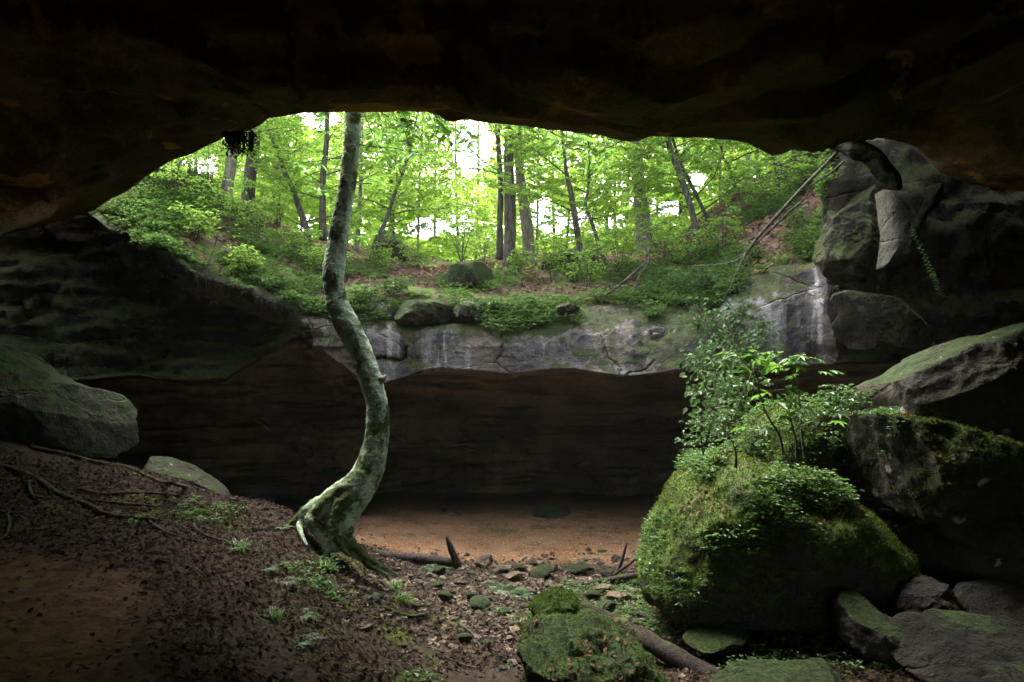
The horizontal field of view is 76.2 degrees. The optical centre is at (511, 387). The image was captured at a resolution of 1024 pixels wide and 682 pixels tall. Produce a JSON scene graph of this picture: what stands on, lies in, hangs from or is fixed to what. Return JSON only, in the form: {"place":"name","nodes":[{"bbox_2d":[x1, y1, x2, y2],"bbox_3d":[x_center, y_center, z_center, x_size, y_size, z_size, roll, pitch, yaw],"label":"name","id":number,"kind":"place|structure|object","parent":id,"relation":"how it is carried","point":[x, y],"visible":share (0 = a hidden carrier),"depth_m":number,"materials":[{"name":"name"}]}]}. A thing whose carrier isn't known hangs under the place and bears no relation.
{"place":"outdoors","nodes":[
{"label":"outdoors","id":0,"kind":"place"},
{"bbox_2d":[96,152,823,324],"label":"forest floor","id":1,"kind":"structure","parent":0,"point":[205,242],"depth_m":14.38,"materials":[{"name":"plant"}]},
{"bbox_2d":[150,147,212,199],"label":"shrub","id":2,"kind":"object","parent":1,"relation":"on","point":[170,167],"visible":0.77,"depth_m":14.52,"materials":[{"name":"green plant"}]},
{"bbox_2d":[168,201,226,243],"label":"shrub","id":3,"kind":"object","parent":1,"relation":"on","point":[198,215],"visible":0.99,"depth_m":13.49,"materials":[{"name":"green plant"}]},
{"bbox_2d":[184,139,235,194],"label":"shrub","id":4,"kind":"object","parent":1,"relation":"on","point":[211,173],"visible":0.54,"depth_m":15.99,"materials":[{"name":"green plant"}]},
{"bbox_2d":[182,172,247,224],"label":"shrub","id":5,"kind":"object","parent":1,"relation":"on","point":[222,196],"visible":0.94,"depth_m":14.73,"materials":[{"name":"green plant"}]},
{"bbox_2d":[223,243,265,275],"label":"shrub","id":6,"kind":"object","parent":1,"relation":"on","point":[243,250],"visible":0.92,"depth_m":13.11,"materials":[{"name":"green plant"}]},
{"bbox_2d":[228,195,275,240],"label":"shrub","id":7,"kind":"object","parent":1,"relation":"on","point":[251,215],"visible":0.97,"depth_m":15.49,"materials":[{"name":"green plant"}]},
{"bbox_2d":[198,116,312,212],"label":"forest tree","id":8,"kind":"object","parent":1,"relation":"on","point":[231,165],"visible":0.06,"depth_m":16.25,"materials":[{"name":"green plant"}]},
{"bbox_2d":[209,115,308,224],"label":"forest tree","id":9,"kind":"object","parent":1,"relation":"on","point":[250,172],"visible":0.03,"depth_m":18.45,"materials":[{"name":"green plant"}]},
{"bbox_2d":[247,114,342,220],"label":"forest tree","id":10,"kind":"object","parent":1,"relation":"on","point":[301,119],"visible":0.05,"depth_m":25.73,"materials":[{"name":"green plant"}]},
{"bbox_2d":[273,226,325,258],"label":"shrub","id":11,"kind":"object","parent":1,"relation":"on","point":[292,240],"visible":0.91,"depth_m":16.06,"materials":[{"name":"green plant"}]},
{"bbox_2d":[233,114,402,251],"bbox_3d":[-6.923,-8.126,18.931,6.526,9.289,4.059,0,0,22],"label":"forest tree","id":12,"kind":"object","parent":1,"relation":"on","point":[300,210],"visible":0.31,"depth_m":18.46,"materials":[{"name":"green plant"}]},
{"bbox_2d":[234,112,409,240],"bbox_3d":[-5.330,-8.933,18.281,3.925,9.795,4.088,0,0,32],"label":"forest tree","id":13,"kind":"object","parent":1,"relation":"on","point":[322,206],"visible":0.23,"depth_m":18.11,"materials":[{"name":"green plant"}]},
{"bbox_2d":[278,112,415,250],"bbox_3d":[-5.087,-8.714,21.208,3.916,9.285,4.091,0,0,0],"label":"forest tree","id":14,"kind":"object","parent":1,"relation":"on","point":[357,232],"visible":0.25,"depth_m":20.69,"materials":[{"name":"green plant"}]},
{"bbox_2d":[360,241,394,268],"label":"shrub","id":15,"kind":"object","parent":1,"relation":"on","point":[383,256],"visible":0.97,"depth_m":17.31,"materials":[{"name":"green plant"}]},
{"bbox_2d":[294,111,488,262],"bbox_3d":[-3.335,-7.743,18.744,4.373,9.274,4.817,0,0,44],"label":"forest tree","id":16,"kind":"object","parent":1,"relation":"on","point":[406,176],"visible":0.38,"depth_m":18.25,"materials":[{"name":"green plant"}]},
{"bbox_2d":[365,272,417,298],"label":"shrub","id":17,"kind":"object","parent":1,"relation":"on","point":[397,288],"visible":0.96,"depth_m":13.64,"materials":[{"name":"green plant"}]},
{"bbox_2d":[375,230,408,261],"bbox_3d":[-3.668,-4.295,20.096,1.032,1.000,1.454,0,0,0],"label":"forest boulder","id":18,"kind":"object","parent":1,"relation":"on","point":[392,239],"visible":0.5,"depth_m":19.53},
{"bbox_2d":[363,112,434,236],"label":"forest tree","id":19,"kind":"object","parent":1,"relation":"on","point":[391,219],"visible":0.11,"depth_m":27.74,"materials":[{"name":"green plant"}]},
{"bbox_2d":[396,238,435,267],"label":"shrub","id":20,"kind":"object","parent":1,"relation":"on","point":[417,252],"visible":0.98,"depth_m":18.28,"materials":[{"name":"green plant"}]},
{"bbox_2d":[375,112,466,256],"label":"forest tree","id":21,"kind":"object","parent":1,"relation":"on","point":[417,227],"visible":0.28,"depth_m":26.67,"materials":[{"name":"green plant"}]},
{"bbox_2d":[94,150,823,322],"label":"rim undergrowth","id":22,"kind":"object","parent":1,"relation":"on","point":[258,243],"visible":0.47,"depth_m":13.99,"materials":[{"name":"green plant"}]},
{"bbox_2d":[432,197,492,261],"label":"shrub","id":23,"kind":"object","parent":1,"relation":"on","point":[464,226],"visible":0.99,"depth_m":15.97,"materials":[{"name":"green plant"}]},
{"bbox_2d":[442,259,492,290],"bbox_3d":[-1.114,-2.640,15.696,1.177,0.727,1.327,0,0,27],"label":"forest boulder","id":24,"kind":"object","parent":1,"relation":"on","point":[474,272],"visible":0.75,"depth_m":15.11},
{"bbox_2d":[437,120,503,259],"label":"forest tree","id":25,"kind":"object","parent":1,"relation":"on","point":[478,134],"visible":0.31,"depth_m":30.80,"materials":[{"name":"green plant"}]},
{"bbox_2d":[159,155,795,282],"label":"forest undergrowth","id":26,"kind":"object","parent":1,"relation":"on","point":[285,249],"visible":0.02,"depth_m":18.10,"materials":[{"name":"green plant"}]},
{"bbox_2d":[462,227,503,263],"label":"shrub","id":27,"kind":"object","parent":1,"relation":"on","point":[484,242],"visible":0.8,"depth_m":19.97,"materials":[{"name":"green plant"}]},
{"bbox_2d":[177,112,796,261],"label":"distant woodland","id":28,"kind":"object","parent":1,"relation":"on","point":[312,211],"visible":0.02,"depth_m":27.93,"materials":[{"name":"plant"}]},
{"bbox_2d":[435,121,544,259],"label":"forest tree","id":29,"kind":"object","parent":1,"relation":"on","point":[499,234],"visible":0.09,"depth_m":18.01,"materials":[{"name":"green plant"}]},
{"bbox_2d":[421,121,562,277],"bbox_3d":[-0.229,-7.259,18.046,3.404,9.332,3.392,0,0,44],"label":"forest tree","id":30,"kind":"object","parent":1,"relation":"on","point":[509,219],"visible":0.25,"depth_m":17.64,"materials":[{"name":"green plant"}]},
{"bbox_2d":[505,247,539,277],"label":"shrub","id":31,"kind":"object","parent":1,"relation":"on","point":[517,258],"visible":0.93,"depth_m":16.94,"materials":[{"name":"green plant"}]},
{"bbox_2d":[472,123,585,264],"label":"forest tree","id":32,"kind":"object","parent":1,"relation":"on","point":[526,225],"visible":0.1,"depth_m":19.96,"materials":[{"name":"green plant"}]},
{"bbox_2d":[480,123,622,269],"bbox_3d":[1.127,-7.409,17.088,4.040,9.457,4.138,0,0,0],"label":"forest tree","id":33,"kind":"object","parent":1,"relation":"on","point":[569,182],"visible":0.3,"depth_m":16.97,"materials":[{"name":"green plant"}]},
{"bbox_2d":[527,232,586,281],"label":"shrub","id":34,"kind":"object","parent":1,"relation":"on","point":[557,256],"visible":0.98,"depth_m":15.83,"materials":[{"name":"green plant"}]},
{"bbox_2d":[531,130,614,250],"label":"forest tree","id":35,"kind":"object","parent":1,"relation":"on","point":[564,231],"visible":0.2,"depth_m":29.87,"materials":[{"name":"green plant"}]},
{"bbox_2d":[540,246,609,270],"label":"shrub","id":36,"kind":"object","parent":1,"relation":"on","point":[573,250],"visible":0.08,"depth_m":18.29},
{"bbox_2d":[557,234,617,288],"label":"shrub","id":37,"kind":"object","parent":1,"relation":"on","point":[583,253],"visible":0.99,"depth_m":14.75,"materials":[{"name":"green plant"}]},
{"bbox_2d":[504,130,672,266],"bbox_3d":[1.944,-7.301,17.344,4.246,9.276,3.783,0,0,-12],"label":"forest tree","id":38,"kind":"object","parent":1,"relation":"on","point":[633,210],"visible":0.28,"depth_m":16.87,"materials":[{"name":"green plant"}]},
{"bbox_2d":[568,135,634,250],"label":"forest tree","id":39,"kind":"object","parent":1,"relation":"on","point":[613,219],"visible":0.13,"depth_m":28.24,"materials":[{"name":"green plant"}]},
{"bbox_2d":[591,218,645,275],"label":"shrub","id":40,"kind":"object","parent":1,"relation":"on","point":[631,251],"visible":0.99,"depth_m":15.54,"materials":[{"name":"green plant"}]},
{"bbox_2d":[581,141,678,252],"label":"forest tree","id":41,"kind":"object","parent":1,"relation":"on","point":[655,209],"visible":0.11,"depth_m":26.82,"materials":[{"name":"green plant"}]},
{"bbox_2d":[577,136,700,256],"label":"forest tree","id":42,"kind":"object","parent":1,"relation":"on","point":[640,196],"visible":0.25,"depth_m":19.24,"materials":[{"name":"green plant"}]},
{"bbox_2d":[624,213,695,268],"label":"shrub","id":43,"kind":"object","parent":1,"relation":"on","point":[652,232],"visible":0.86,"depth_m":16.23,"materials":[{"name":"green plant"}]},
{"bbox_2d":[607,136,750,238],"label":"forest tree","id":44,"kind":"object","parent":1,"relation":"on","point":[660,187],"visible":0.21,"depth_m":17.10,"materials":[{"name":"green plant"}]},
{"bbox_2d":[666,225,720,265],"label":"shrub","id":45,"kind":"object","parent":1,"relation":"on","point":[696,251],"visible":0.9,"depth_m":15.01,"materials":[{"name":"green plant"}]},
{"bbox_2d":[637,137,794,244],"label":"forest tree","id":46,"kind":"object","parent":1,"relation":"on","point":[684,186],"visible":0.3,"depth_m":16.07,"materials":[{"name":"green plant"}]},
{"bbox_2d":[699,205,747,256],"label":"shrub","id":47,"kind":"object","parent":1,"relation":"on","point":[730,227],"visible":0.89,"depth_m":14.62,"materials":[{"name":"green plant"}]},
{"bbox_2d":[672,137,791,206],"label":"forest tree","id":48,"kind":"object","parent":1,"relation":"on","point":[688,159],"visible":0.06,"depth_m":16.89,"materials":[{"name":"green plant"}]},
{"bbox_2d":[720,165,770,222],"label":"shrub","id":49,"kind":"object","parent":1,"relation":"on","point":[744,198],"visible":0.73,"depth_m":15.48,"materials":[{"name":"green plant"}]},
{"bbox_2d":[737,156,808,212],"bbox_3d":[5.873,-4.464,14.676,1.430,1.243,1.324,0,0,34],"label":"shrub","id":50,"kind":"object","parent":1,"relation":"on","point":[776,191],"visible":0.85,"depth_m":14.67,"materials":[{"name":"green plant"}]},
{"bbox_2d":[776,151,817,195],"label":"shrub","id":51,"kind":"object","parent":1,"relation":"on","point":[800,172],"visible":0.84,"depth_m":14.51,"materials":[{"name":"green plant"}]},
{"bbox_2d":[183,112,765,246],"label":"sky","id":52,"kind":"structure","parent":0,"point":[462,161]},
{"bbox_2d":[0,0,1023,236],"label":"cave roof","id":53,"kind":"structure","parent":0,"point":[102,102],"depth_m":6.29,"materials":[{"name":"stone"}]},
{"bbox_2d":[219,129,259,158],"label":"root tuft","id":54,"kind":"object","parent":53,"relation":"hanging from","point":[234,139],"visible":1,"depth_m":8.52,"materials":[{"name":"black plant"}]},
{"bbox_2d":[827,141,902,190],"bbox_3d":[5.308,-3.612,10.090,1.230,1.294,0.498,0,0,34],"label":"rock rib","id":55,"kind":"object","parent":53,"relation":"attached to","point":[878,164],"visible":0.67,"depth_m":9.85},
{"bbox_2d":[0,138,1023,500],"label":"cliff","id":56,"kind":"structure","parent":0,"point":[238,402],"depth_m":13.20,"materials":[{"name":"stone"}]},
{"bbox_2d":[394,299,452,326],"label":"rim block","id":57,"kind":"structure","parent":56,"relation":"on","point":[418,312],"depth_m":12.84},
{"bbox_2d":[454,300,482,321],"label":"rim block","id":58,"kind":"structure","parent":56,"relation":"on","point":[466,310],"depth_m":12.79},
{"bbox_2d":[129,149,839,332],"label":"cliff edge plants","id":59,"kind":"object","parent":56,"relation":"attached to","point":[149,240],"visible":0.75,"depth_m":12.82,"materials":[{"name":"green plant"}]},
{"bbox_2d":[181,264,803,333],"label":"hanging rootlets","id":60,"kind":"object","parent":56,"relation":"attached to","point":[223,279],"visible":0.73,"depth_m":12.63,"materials":[{"name":"green plant"}]},
{"bbox_2d":[655,265,719,294],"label":"shrub","id":61,"kind":"object","parent":56,"relation":"on","point":[682,278],"visible":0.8,"depth_m":13.50,"materials":[{"name":"green plant"}]},
{"bbox_2d":[665,289,730,372],"bbox_3d":[3.676,-1.061,12.413,1.372,1.683,1.178,0,0,0],"label":"hanging vine","id":62,"kind":"object","parent":56,"relation":"hanging from","point":[702,327],"visible":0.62,"depth_m":12.30,"materials":[{"name":"green plant"}]},
{"bbox_2d":[675,295,775,446],"bbox_3d":[3.550,-0.427,11.057,1.594,2.607,3.981,0,0,30],"label":"hanging vine","id":63,"kind":"object","parent":56,"relation":"hanging from","point":[710,403],"visible":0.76,"depth_m":10.52,"materials":[{"name":"green plant"}]},
{"bbox_2d":[716,314,792,436],"bbox_3d":[4.104,-0.252,10.912,1.136,2.128,2.727,0,0,28],"label":"hanging vine","id":64,"kind":"object","parent":56,"relation":"hanging from","point":[750,386],"visible":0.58,"depth_m":10.87,"materials":[{"name":"green plant"}]},
{"bbox_2d":[688,152,838,299],"bbox_3d":[4.704,-2.798,12.002,0.712,2.297,3.060,0,0,-38],"label":"dead branch","id":65,"kind":"object","parent":56,"relation":"on","point":[797,193],"visible":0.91,"depth_m":11.80,"materials":[{"name":"wood"}]},
{"bbox_2d":[812,184,886,293],"bbox_3d":[6.067,-2.585,11.732,1.202,2.096,1.202,0,0,0],"label":"rock buttress","id":66,"kind":"object","parent":56,"relation":"on","point":[846,251],"visible":0.8,"depth_m":11.36,"materials":[{"name":"stone"}]},
{"bbox_2d":[827,290,932,354],"bbox_3d":[6.382,-1.089,11.259,1.720,1.116,0.921,0,0,0],"label":"rock block","id":67,"kind":"object","parent":56,"relation":"on","point":[868,322],"visible":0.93,"depth_m":10.92,"materials":[{"name":"stone"}]},
{"bbox_2d":[0,439,1023,681],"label":"ground","id":68,"kind":"structure","parent":0,"point":[35,639],"depth_m":6.40,"materials":[{"name":"soil"}]},
{"bbox_2d":[0,463,75,499],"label":"exposed root","id":69,"kind":"object","parent":68,"relation":"on","point":[43,482],"visible":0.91,"depth_m":7.68,"materials":[{"name":"brown plant"}]},
{"bbox_2d":[0,341,138,458],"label":"boulder","id":70,"kind":"object","parent":68,"relation":"on","point":[43,403],"visible":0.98,"depth_m":9.30,"materials":[{"name":"stone"}]},
{"bbox_2d":[29,442,158,482],"bbox_3d":[-6.331,0.910,9.013,3.404,0.716,0.539,0,0,13],"label":"exposed root","id":71,"kind":"object","parent":68,"relation":"on","point":[32,446],"visible":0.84,"depth_m":8.76,"materials":[{"name":"brown plant"}]},
{"bbox_2d":[73,498,162,520],"bbox_3d":[-4.405,1.363,7.170,1.160,0.219,0.239,0,0,13],"label":"exposed root","id":72,"kind":"object","parent":68,"relation":"on","point":[90,505],"visible":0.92,"depth_m":7.10,"materials":[{"name":"brown plant"}]},
{"bbox_2d":[143,456,230,495],"bbox_3d":[-5.151,1.501,10.110,1.519,0.869,1.213,0,0,0],"label":"lichen rock","id":73,"kind":"object","parent":68,"relation":"on","point":[177,468],"visible":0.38,"depth_m":9.99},
{"bbox_2d":[375,550,452,567],"bbox_3d":[-1.502,2.712,10.254,1.346,0.295,0.194,0,0,6],"label":"fallen log","id":74,"kind":"object","parent":68,"relation":"on","point":[418,558],"visible":0.6,"depth_m":10.18,"materials":[{"name":"brown wood"}]},
{"bbox_2d":[288,111,614,580],"bbox_3d":[-0.944,-2.820,8.824,4.639,10.377,1.770,0,0,0],"label":"curved tree","id":75,"kind":"object","parent":68,"relation":"on","point":[342,503],"visible":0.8,"depth_m":8.70,"materials":[{"name":"grey plant"}]},
{"bbox_2d":[0,458,909,681],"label":"fallen twigs","id":76,"kind":"object","parent":68,"relation":"on","point":[238,571],"visible":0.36,"depth_m":6.44,"materials":[{"name":"wood"}]},
{"bbox_2d":[82,490,912,681],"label":"ground moss","id":77,"kind":"object","parent":68,"relation":"on","point":[841,668],"visible":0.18,"depth_m":7.15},
{"bbox_2d":[122,494,888,681],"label":"mound undergrowth","id":78,"kind":"object","parent":68,"relation":"on","point":[424,676],"visible":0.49,"depth_m":7.37,"materials":[{"name":"green plant"}]},
{"bbox_2d":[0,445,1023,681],"bbox_3d":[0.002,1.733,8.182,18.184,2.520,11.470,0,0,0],"label":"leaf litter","id":79,"kind":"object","parent":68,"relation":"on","point":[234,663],"visible":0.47,"depth_m":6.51,"materials":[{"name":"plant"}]},
{"bbox_2d":[531,506,570,517],"bbox_3d":[0.827,2.715,13.957,0.891,0.330,0.720,0,0,0],"label":"buried rock","id":80,"kind":"object","parent":68,"relation":"on","point":[554,512],"visible":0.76,"depth_m":13.76,"materials":[{"name":"stone"}]},
{"bbox_2d":[528,586,583,616],"bbox_3d":[0.513,2.586,7.508,0.665,0.538,0.778,0,0,0],"label":"foreground rock","id":81,"kind":"object","parent":68,"relation":"on","point":[553,600],"visible":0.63,"depth_m":7.35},
{"bbox_2d":[516,606,668,681],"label":"foreground rock","id":82,"kind":"object","parent":68,"relation":"on","point":[544,647],"visible":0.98,"depth_m":5.91,"materials":[{"name":"stone"}]},
{"bbox_2d":[516,614,664,681],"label":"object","id":83,"kind":"object","parent":82,"relation":"on","point":[591,673],"visible":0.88,"depth_m":5.82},
{"bbox_2d":[328,546,952,679],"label":"gravel","id":84,"kind":"structure","parent":68,"relation":"on","point":[509,637],"depth_m":8.18,"materials":[{"name":"gravel"}]},
{"bbox_2d":[581,601,717,676],"bbox_3d":[1.524,2.702,6.717,0.226,0.424,2.306,0,0,-36],"label":"old log","id":85,"kind":"object","parent":68,"relation":"on","point":[671,655],"visible":0.55,"depth_m":6.57,"materials":[{"name":"brown wood"}]},
{"bbox_2d":[682,622,751,654],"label":"flat slab","id":86,"kind":"structure","parent":68,"relation":"on","point":[729,638],"depth_m":6.47,"materials":[{"name":"stone"}]},
{"bbox_2d":[712,658,843,681],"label":"flat slab","id":87,"kind":"structure","parent":68,"relation":"on","point":[795,670],"depth_m":5.34,"materials":[{"name":"stone"}]},
{"bbox_2d":[636,449,922,635],"bbox_3d":[3.031,1.826,7.760,3.112,2.126,2.815,0,0,0],"label":"mossy boulder","id":88,"kind":"object","parent":68,"relation":"on","point":[797,583],"visible":0.75,"depth_m":6.59,"materials":[{"name":"plant"}]},
{"bbox_2d":[634,495,726,605],"bbox_3d":[1.800,1.874,7.690,0.736,0.989,2.401,0,0,0],"label":"boulder ivy","id":89,"kind":"object","parent":88,"relation":"on","point":[655,546],"visible":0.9,"depth_m":7.42,"materials":[{"name":"green plant"}]},
{"bbox_2d":[679,402,736,454],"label":"leafy plant","id":90,"kind":"object","parent":88,"relation":"on","point":[703,417],"visible":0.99,"depth_m":6.90,"materials":[{"name":"green plant"}]},
{"bbox_2d":[690,396,749,449],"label":"leafy plant","id":91,"kind":"object","parent":88,"relation":"on","point":[722,420],"visible":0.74,"depth_m":8.22,"materials":[{"name":"green plant"}]},
{"bbox_2d":[672,440,864,555],"bbox_3d":[3.191,1.362,7.702,2.664,1.401,2.844,0,0,0],"label":"boulder ground cover","id":92,"kind":"object","parent":88,"relation":"on","point":[834,484],"visible":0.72,"depth_m":6.80,"materials":[{"name":"green plant"}]},
{"bbox_2d":[703,349,784,454],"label":"maple sapling","id":93,"kind":"object","parent":92,"relation":"on","point":[742,369],"visible":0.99,"depth_m":6.89,"materials":[{"name":"green plant"}]},
{"bbox_2d":[730,385,849,461],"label":"maple sapling","id":94,"kind":"object","parent":92,"relation":"on","point":[789,391],"visible":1,"depth_m":6.78,"materials":[{"name":"green plant"}]},
{"bbox_2d":[755,351,845,461],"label":"maple sapling","id":95,"kind":"object","parent":92,"relation":"on","point":[774,366],"visible":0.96,"depth_m":7.13,"materials":[{"name":"green plant"}]},
{"bbox_2d":[677,451,873,534],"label":"boulder leaf litter","id":96,"kind":"object","parent":88,"relation":"on","point":[810,511],"visible":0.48,"depth_m":7.03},
{"bbox_2d":[733,402,852,493],"bbox_3d":[3.663,0.802,8.348,1.634,1.268,1.883,0,0,0],"label":"leafy plant","id":97,"kind":"object","parent":88,"relation":"on","point":[812,443],"visible":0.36,"depth_m":7.63,"materials":[{"name":"plant"}]},
{"bbox_2d":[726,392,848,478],"bbox_3d":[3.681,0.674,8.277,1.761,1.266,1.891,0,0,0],"label":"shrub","id":98,"kind":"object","parent":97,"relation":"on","point":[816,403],"visible":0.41,"depth_m":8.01,"materials":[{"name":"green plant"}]},
{"bbox_2d":[831,591,903,668],"bbox_3d":[3.321,2.230,5.976,0.565,0.569,0.929,0,0,0],"label":"angular rock","id":99,"kind":"object","parent":68,"relation":"on","point":[863,628],"visible":0.83,"depth_m":5.83,"materials":[{"name":"stone"}]},
{"bbox_2d":[886,572,959,616],"bbox_3d":[4.014,2.122,6.381,0.666,0.521,0.826,0,0,0],"label":"angular rock","id":100,"kind":"object","parent":68,"relation":"on","point":[919,592],"visible":0.46,"depth_m":6.20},
{"bbox_2d":[875,509,1023,587],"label":"rock","id":101,"kind":"object","parent":68,"relation":"on","point":[944,558],"visible":0.45,"depth_m":6.87,"materials":[{"name":"stone"}]},
{"bbox_2d":[833,412,1023,530],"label":"mossy boulder","id":102,"kind":"object","parent":101,"relation":"on","point":[910,476],"visible":0.92,"depth_m":6.36,"materials":[{"name":"stone"}]},
{"bbox_2d":[831,388,880,417],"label":"leafy plant","id":103,"kind":"object","parent":102,"relation":"on","point":[853,404],"visible":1,"depth_m":7.29,"materials":[{"name":"green plant"}]},
{"bbox_2d":[840,322,1023,442],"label":"leaning rock slab","id":104,"kind":"structure","parent":102,"relation":"on","point":[977,381],"depth_m":7.55,"materials":[{"name":"stone"}]},
{"bbox_2d":[928,511,1023,557],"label":"rock","id":105,"kind":"object","parent":101,"relation":"on","point":[1004,536],"visible":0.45,"depth_m":6.32,"materials":[{"name":"stone"}]},
{"bbox_2d":[885,608,1023,681],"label":"flat slab","id":106,"kind":"structure","parent":68,"relation":"on","point":[937,645],"depth_m":5.32,"materials":[{"name":"stone"}]},
{"bbox_2d":[953,578,1023,622],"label":"angular rock","id":107,"kind":"object","parent":68,"relation":"on","point":[986,597],"visible":0.69,"depth_m":5.99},
{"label":"cave wall","id":108,"kind":"structure","parent":0,"visible":0},
{"bbox_2d":[875,182,944,269],"bbox_3d":[5.490,-2.230,9.036,0.803,1.112,0.388,0,0,26],"label":"rock flake","id":109,"kind":"object","parent":108,"relation":"attached to","point":[898,212],"visible":0.99,"depth_m":8.96,"materials":[{"name":"stone"}]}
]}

